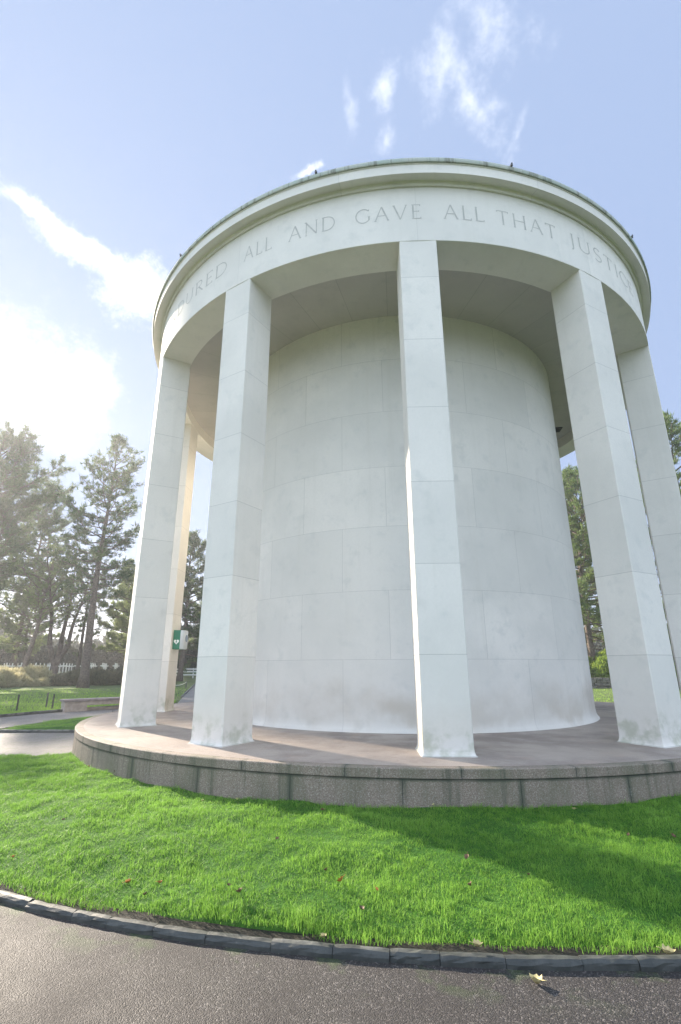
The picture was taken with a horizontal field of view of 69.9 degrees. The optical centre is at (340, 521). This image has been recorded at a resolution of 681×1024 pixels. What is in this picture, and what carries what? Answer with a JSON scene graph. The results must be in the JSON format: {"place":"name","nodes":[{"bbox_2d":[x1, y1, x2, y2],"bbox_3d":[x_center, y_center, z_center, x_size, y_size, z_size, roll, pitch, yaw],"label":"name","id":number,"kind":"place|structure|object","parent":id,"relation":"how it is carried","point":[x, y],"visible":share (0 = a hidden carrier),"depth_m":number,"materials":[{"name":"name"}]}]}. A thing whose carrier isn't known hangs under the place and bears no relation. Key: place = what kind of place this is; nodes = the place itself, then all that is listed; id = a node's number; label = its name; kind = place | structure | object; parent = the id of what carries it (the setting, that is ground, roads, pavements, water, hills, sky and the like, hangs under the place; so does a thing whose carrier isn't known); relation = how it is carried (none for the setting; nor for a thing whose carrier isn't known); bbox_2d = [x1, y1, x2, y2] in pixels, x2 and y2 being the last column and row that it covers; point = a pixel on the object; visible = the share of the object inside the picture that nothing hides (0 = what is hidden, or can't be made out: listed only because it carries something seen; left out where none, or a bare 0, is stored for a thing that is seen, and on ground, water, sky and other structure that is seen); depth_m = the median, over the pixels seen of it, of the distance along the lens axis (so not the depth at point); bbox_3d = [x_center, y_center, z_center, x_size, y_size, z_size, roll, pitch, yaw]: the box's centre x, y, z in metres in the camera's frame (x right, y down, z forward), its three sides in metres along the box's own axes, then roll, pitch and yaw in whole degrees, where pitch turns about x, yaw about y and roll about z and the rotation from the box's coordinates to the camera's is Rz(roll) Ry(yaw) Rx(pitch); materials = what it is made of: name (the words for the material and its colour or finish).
{"place":"outdoors","nodes":[
{"label":"outdoors","id":0,"kind":"place"},
{"bbox_2d":[0,709,680,1023],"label":"path","id":1,"kind":"structure","parent":0,"point":[53,970],"depth_m":2.69,"materials":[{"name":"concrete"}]},
{"bbox_2d":[0,729,74,732],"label":"kerb","id":2,"kind":"structure","parent":1,"relation":"on","point":[36,731],"depth_m":13.26,"materials":[{"name":"concrete"}]},
{"bbox_2d":[60,697,119,711],"bbox_3d":[-9.913,7.761,20.770,3.600,0.480,0.620,15,-22,-40],"label":"stone bench","id":3,"kind":"object","parent":1,"relation":"on","point":[74,705],"visible":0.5,"depth_m":20.03,"materials":[{"name":"stone"}]},
{"bbox_2d":[0,702,613,717],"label":"kerb","id":4,"kind":"structure","parent":1,"relation":"on","point":[31,713],"depth_m":18.57,"materials":[{"name":"concrete"}]},
{"bbox_2d":[0,716,680,971],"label":"kerb","id":5,"kind":"structure","parent":1,"relation":"on","point":[656,963],"depth_m":2.94,"materials":[{"name":"concrete"}]},
{"bbox_2d":[656,943,675,953],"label":"fallen leaf","id":6,"kind":"object","parent":5,"relation":"on","point":[667,949],"visible":1,"depth_m":2.86,"materials":[{"name":"beige plant"}]},
{"bbox_2d":[529,973,546,983],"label":"fallen leaf","id":7,"kind":"object","parent":1,"relation":"on","point":[536,979],"visible":1,"depth_m":2.70,"materials":[{"name":"beige plant"}]},
{"bbox_2d":[0,715,680,955],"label":"lawn","id":8,"kind":"structure","parent":0,"point":[312,894],"depth_m":4.04,"materials":[{"name":"green plant"}]},
{"bbox_2d":[469,938,482,946],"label":"fallen leaf","id":9,"kind":"object","parent":8,"relation":"on","point":[477,943],"visible":1,"depth_m":2.94,"materials":[{"name":"beige plant"}]},
{"bbox_2d":[0,670,680,713],"bbox_3d":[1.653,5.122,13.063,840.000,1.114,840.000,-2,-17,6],"label":"ground","id":10,"kind":"structure","parent":0,"point":[190,680],"depth_m":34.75,"materials":[{"name":"green plant"}]},
{"bbox_2d":[0,665,22,687],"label":"heather shrub","id":11,"kind":"object","parent":10,"relation":"on","point":[8,677],"visible":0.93,"depth_m":42.04,"materials":[{"name":"beige plant"}]},
{"bbox_2d":[2,670,31,686],"bbox_3d":[-29.402,14.195,43.668,3.561,1.722,3.055,-8,-19,26],"label":"heather shrub","id":12,"kind":"object","parent":10,"relation":"on","point":[25,679],"visible":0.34,"depth_m":43.39,"materials":[{"name":"beige plant"}]},
{"bbox_2d":[15,695,19,710],"bbox_3d":[-12.946,7.327,19.531,0.080,0.735,0.084,-2,-17,6],"label":"short post","id":13,"kind":"object","parent":10,"relation":"on","point":[17,703],"visible":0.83,"depth_m":19.53,"materials":[{"name":"paint"}]},
{"bbox_2d":[0,496,39,594],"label":"pine tree","id":14,"kind":"object","parent":10,"relation":"on","point":[10,547],"visible":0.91,"depth_m":51.79,"materials":[{"name":"green plant"}]},
{"bbox_2d":[12,666,34,678],"bbox_3d":[-30.313,14.479,45.384,4.422,2.139,3.794,4,-17,-13],"label":"heather shrub","id":15,"kind":"object","parent":10,"relation":"on","point":[25,672],"visible":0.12,"depth_m":45.53,"materials":[{"name":"beige plant"}]},
{"bbox_2d":[0,572,64,662],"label":"pine tree","id":16,"kind":"object","parent":10,"relation":"on","point":[11,629],"visible":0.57,"depth_m":63.93,"materials":[{"name":"green plant"}]},
{"bbox_2d":[26,677,39,686],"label":"heather shrub","id":17,"kind":"object","parent":10,"relation":"on","point":[33,681],"visible":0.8,"depth_m":43.72,"materials":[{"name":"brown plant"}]},
{"bbox_2d":[21,663,54,679],"bbox_3d":[-29.471,14.818,46.977,4.374,2.466,5.097,12,-21,-36],"label":"heather shrub","id":18,"kind":"object","parent":10,"relation":"on","point":[39,672],"visible":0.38,"depth_m":46.34,"materials":[{"name":"beige plant"}]},
{"bbox_2d":[0,420,79,587],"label":"pine tree","id":19,"kind":"object","parent":10,"relation":"on","point":[16,480],"visible":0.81,"depth_m":56.50,"materials":[{"name":"green plant"}]},
{"bbox_2d":[0,529,80,667],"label":"broadleaf tree","id":20,"kind":"object","parent":10,"relation":"on","point":[37,617],"visible":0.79,"depth_m":48.61,"materials":[{"name":"green plant"}]},
{"bbox_2d":[35,676,54,685],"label":"heather shrub","id":21,"kind":"object","parent":10,"relation":"on","point":[44,681],"visible":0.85,"depth_m":44.07,"materials":[{"name":"beige plant"}]},
{"bbox_2d":[0,478,92,667],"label":"pine tree","id":22,"kind":"object","parent":10,"relation":"on","point":[49,507],"visible":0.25,"depth_m":69.04,"materials":[{"name":"green plant"}]},
{"bbox_2d":[46,674,67,685],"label":"heather shrub","id":23,"kind":"object","parent":10,"relation":"on","point":[53,678],"visible":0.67,"depth_m":44.89,"materials":[{"name":"green plant"}]},
{"bbox_2d":[0,645,124,671],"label":"hedge","id":24,"kind":"object","parent":10,"relation":"on","point":[98,658],"visible":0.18,"depth_m":74.39,"materials":[{"name":"green plant"}]},
{"bbox_2d":[21,554,108,673],"bbox_3d":[-29.254,10.027,52.026,7.679,13.865,6.848,-2,-17,6],"label":"broadleaf tree","id":25,"kind":"object","parent":10,"relation":"on","point":[55,660],"visible":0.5,"depth_m":51.19,"materials":[{"name":"green plant"}]},
{"bbox_2d":[57,669,78,685],"bbox_3d":[-25.699,14.924,46.362,4.093,1.750,3.558,-1,-17,2],"label":"heather shrub","id":26,"kind":"object","parent":10,"relation":"on","point":[72,676],"visible":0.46,"depth_m":45.53,"materials":[{"name":"green plant"}]},
{"bbox_2d":[61,667,95,680],"bbox_3d":[-25.968,15.348,48.515,4.365,2.147,5.023,9,-19,-27],"label":"heather shrub","id":27,"kind":"object","parent":10,"relation":"on","point":[73,670],"visible":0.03,"depth_m":48.17,"materials":[{"name":"green plant"}]},
{"bbox_2d":[56,541,116,669],"bbox_3d":[-29.962,9.878,57.429,5.710,16.594,6.811,-13,-21,36],"label":"pine tree","id":28,"kind":"object","parent":10,"relation":"on","point":[81,647],"visible":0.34,"depth_m":56.96,"materials":[{"name":"green plant"}]},
{"bbox_2d":[38,432,145,687],"bbox_3d":[-22.797,2.956,46.303,8.707,24.762,9.214,2,-17,-7],"label":"pine tree","id":29,"kind":"object","parent":10,"relation":"on","point":[96,558],"visible":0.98,"depth_m":45.73,"materials":[{"name":"green plant"}]},
{"bbox_2d":[75,669,117,685],"bbox_3d":[-23.457,15.178,47.381,3.992,1.963,4.592,-8,-18,25],"label":"heather shrub","id":30,"kind":"object","parent":10,"relation":"on","point":[93,677],"visible":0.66,"depth_m":46.53,"materials":[{"name":"green plant"}]},
{"bbox_2d":[90,666,106,671],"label":"heather shrub","id":31,"kind":"object","parent":10,"relation":"on","point":[98,668],"visible":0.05,"depth_m":49.24,"materials":[{"name":"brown plant"}]},
{"bbox_2d":[101,666,123,684],"bbox_3d":[-22.197,15.466,48.854,4.768,2.345,5.486,16,-23,-42],"label":"heather shrub","id":32,"kind":"object","parent":10,"relation":"on","point":[117,674],"visible":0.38,"depth_m":47.56,"materials":[{"name":"green plant"}]},
{"bbox_2d":[92,558,135,652],"bbox_3d":[-25.408,11.352,60.320,9.947,15.469,9.639,-2,-17,6],"label":"pine tree","id":33,"kind":"object","parent":10,"relation":"on","point":[122,621],"visible":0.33,"depth_m":58.50,"materials":[{"name":"green plant"}]},
{"bbox_2d":[110,583,130,655],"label":"pine tree","id":34,"kind":"object","parent":10,"relation":"on","point":[115,632],"visible":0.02,"depth_m":70.14,"materials":[{"name":"green plant"}]},
{"bbox_2d":[178,685,194,702],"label":"footpath","id":35,"kind":"structure","parent":10,"relation":"on","point":[189,696],"depth_m":27.30,"materials":[{"name":"concrete"}]},
{"bbox_2d":[176,668,196,677],"bbox_3d":[-16.261,18.314,58.829,9.177,1.228,0.223,5,-17,-16],"label":"white fence","id":36,"kind":"object","parent":10,"relation":"on","point":[193,672],"visible":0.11,"depth_m":58.35,"materials":[{"name":"paint"}]},
{"bbox_2d":[177,647,197,670],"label":"hedge","id":37,"kind":"object","parent":10,"relation":"on","point":[195,653],"visible":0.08,"depth_m":69.07,"materials":[{"name":"green plant"}]},
{"bbox_2d":[181,683,194,697],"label":"kerb","id":38,"kind":"structure","parent":10,"relation":"on","point":[186,692],"depth_m":32.85,"materials":[{"name":"concrete"}]},
{"bbox_2d":[176,528,206,680],"bbox_3d":[-18.020,9.617,57.617,9.502,17.970,10.040,-2,-17,6],"label":"pine tree","id":39,"kind":"object","parent":10,"relation":"on","point":[194,540],"visible":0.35,"depth_m":56.49,"materials":[{"name":"green plant"}]},
{"bbox_2d":[188,587,201,642],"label":"pine tree","id":40,"kind":"object","parent":10,"relation":"on","point":[191,639],"depth_m":70.49,"materials":[{"name":"green plant"}]},
{"bbox_2d":[0,606,672,670],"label":"woods","id":41,"kind":"object","parent":10,"relation":"on","point":[55,641],"visible":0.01,"depth_m":104.53,"materials":[{"name":"green plant"}]},
{"bbox_2d":[72,157,680,808],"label":"chapel","id":42,"kind":"structure","parent":10,"relation":"on","point":[390,393],"depth_m":9.41,"materials":[{"name":"stone"}]},
{"bbox_2d":[172,630,187,649],"bbox_3d":[-4.517,3.355,13.803,0.314,0.520,0.413,-1,-17,2],"label":"defibrillator cabinet","id":43,"kind":"object","parent":42,"relation":"attached to","point":[180,639],"visible":1,"depth_m":13.64,"materials":[{"name":"green plastic"}]},
{"bbox_2d":[562,466,604,660],"bbox_3d":[22.553,4.586,45.307,10.930,20.713,9.899,4,-17,-15],"label":"pine tree","id":44,"kind":"object","parent":10,"relation":"on","point":[578,530],"visible":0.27,"depth_m":43.89,"materials":[{"name":"green plant"}]},
{"bbox_2d":[561,464,605,654],"bbox_3d":[26.159,5.069,54.213,13.456,24.553,12.861,-2,-17,6],"label":"pine tree","id":45,"kind":"object","parent":10,"relation":"on","point":[591,591],"visible":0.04,"depth_m":54.64,"materials":[{"name":"green plant"}]},
{"bbox_2d":[588,656,593,666],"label":"leafy shrub","id":46,"kind":"object","parent":10,"relation":"on","point":[590,659],"visible":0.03,"depth_m":41.84,"materials":[{"name":"green plant"}]},
{"bbox_2d":[589,654,609,687],"bbox_3d":[21.796,12.222,39.835,3.686,2.880,3.394,-2,-17,6],"label":"leafy shrub","id":47,"kind":"object","parent":10,"relation":"on","point":[599,668],"visible":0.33,"depth_m":39.51,"materials":[{"name":"green plant"}]},
{"bbox_2d":[593,648,606,661],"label":"leafy shrub","id":48,"kind":"object","parent":10,"relation":"on","point":[602,652],"visible":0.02,"depth_m":42.08,"materials":[{"name":"green plant"}]},
{"bbox_2d":[591,678,679,688],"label":"stone wall","id":49,"kind":"structure","parent":10,"relation":"on","point":[602,683],"depth_m":37.93,"materials":[{"name":"grey stone"}]},
{"bbox_2d":[634,455,674,661],"bbox_3d":[28.587,3.261,45.156,8.931,23.191,8.125,-2,-17,6],"label":"pine tree","id":50,"kind":"object","parent":10,"relation":"on","point":[656,569],"depth_m":44.53,"materials":[{"name":"green plant"}]},
{"bbox_2d":[635,409,680,628],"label":"pine tree","id":51,"kind":"object","parent":10,"relation":"on","point":[675,430],"visible":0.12,"depth_m":38.85,"materials":[{"name":"green plant"}]},
{"bbox_2d":[0,0,680,642],"label":"sky","id":52,"kind":"structure","parent":0,"point":[129,129],"materials":[{"name":"blue"}]}
]}

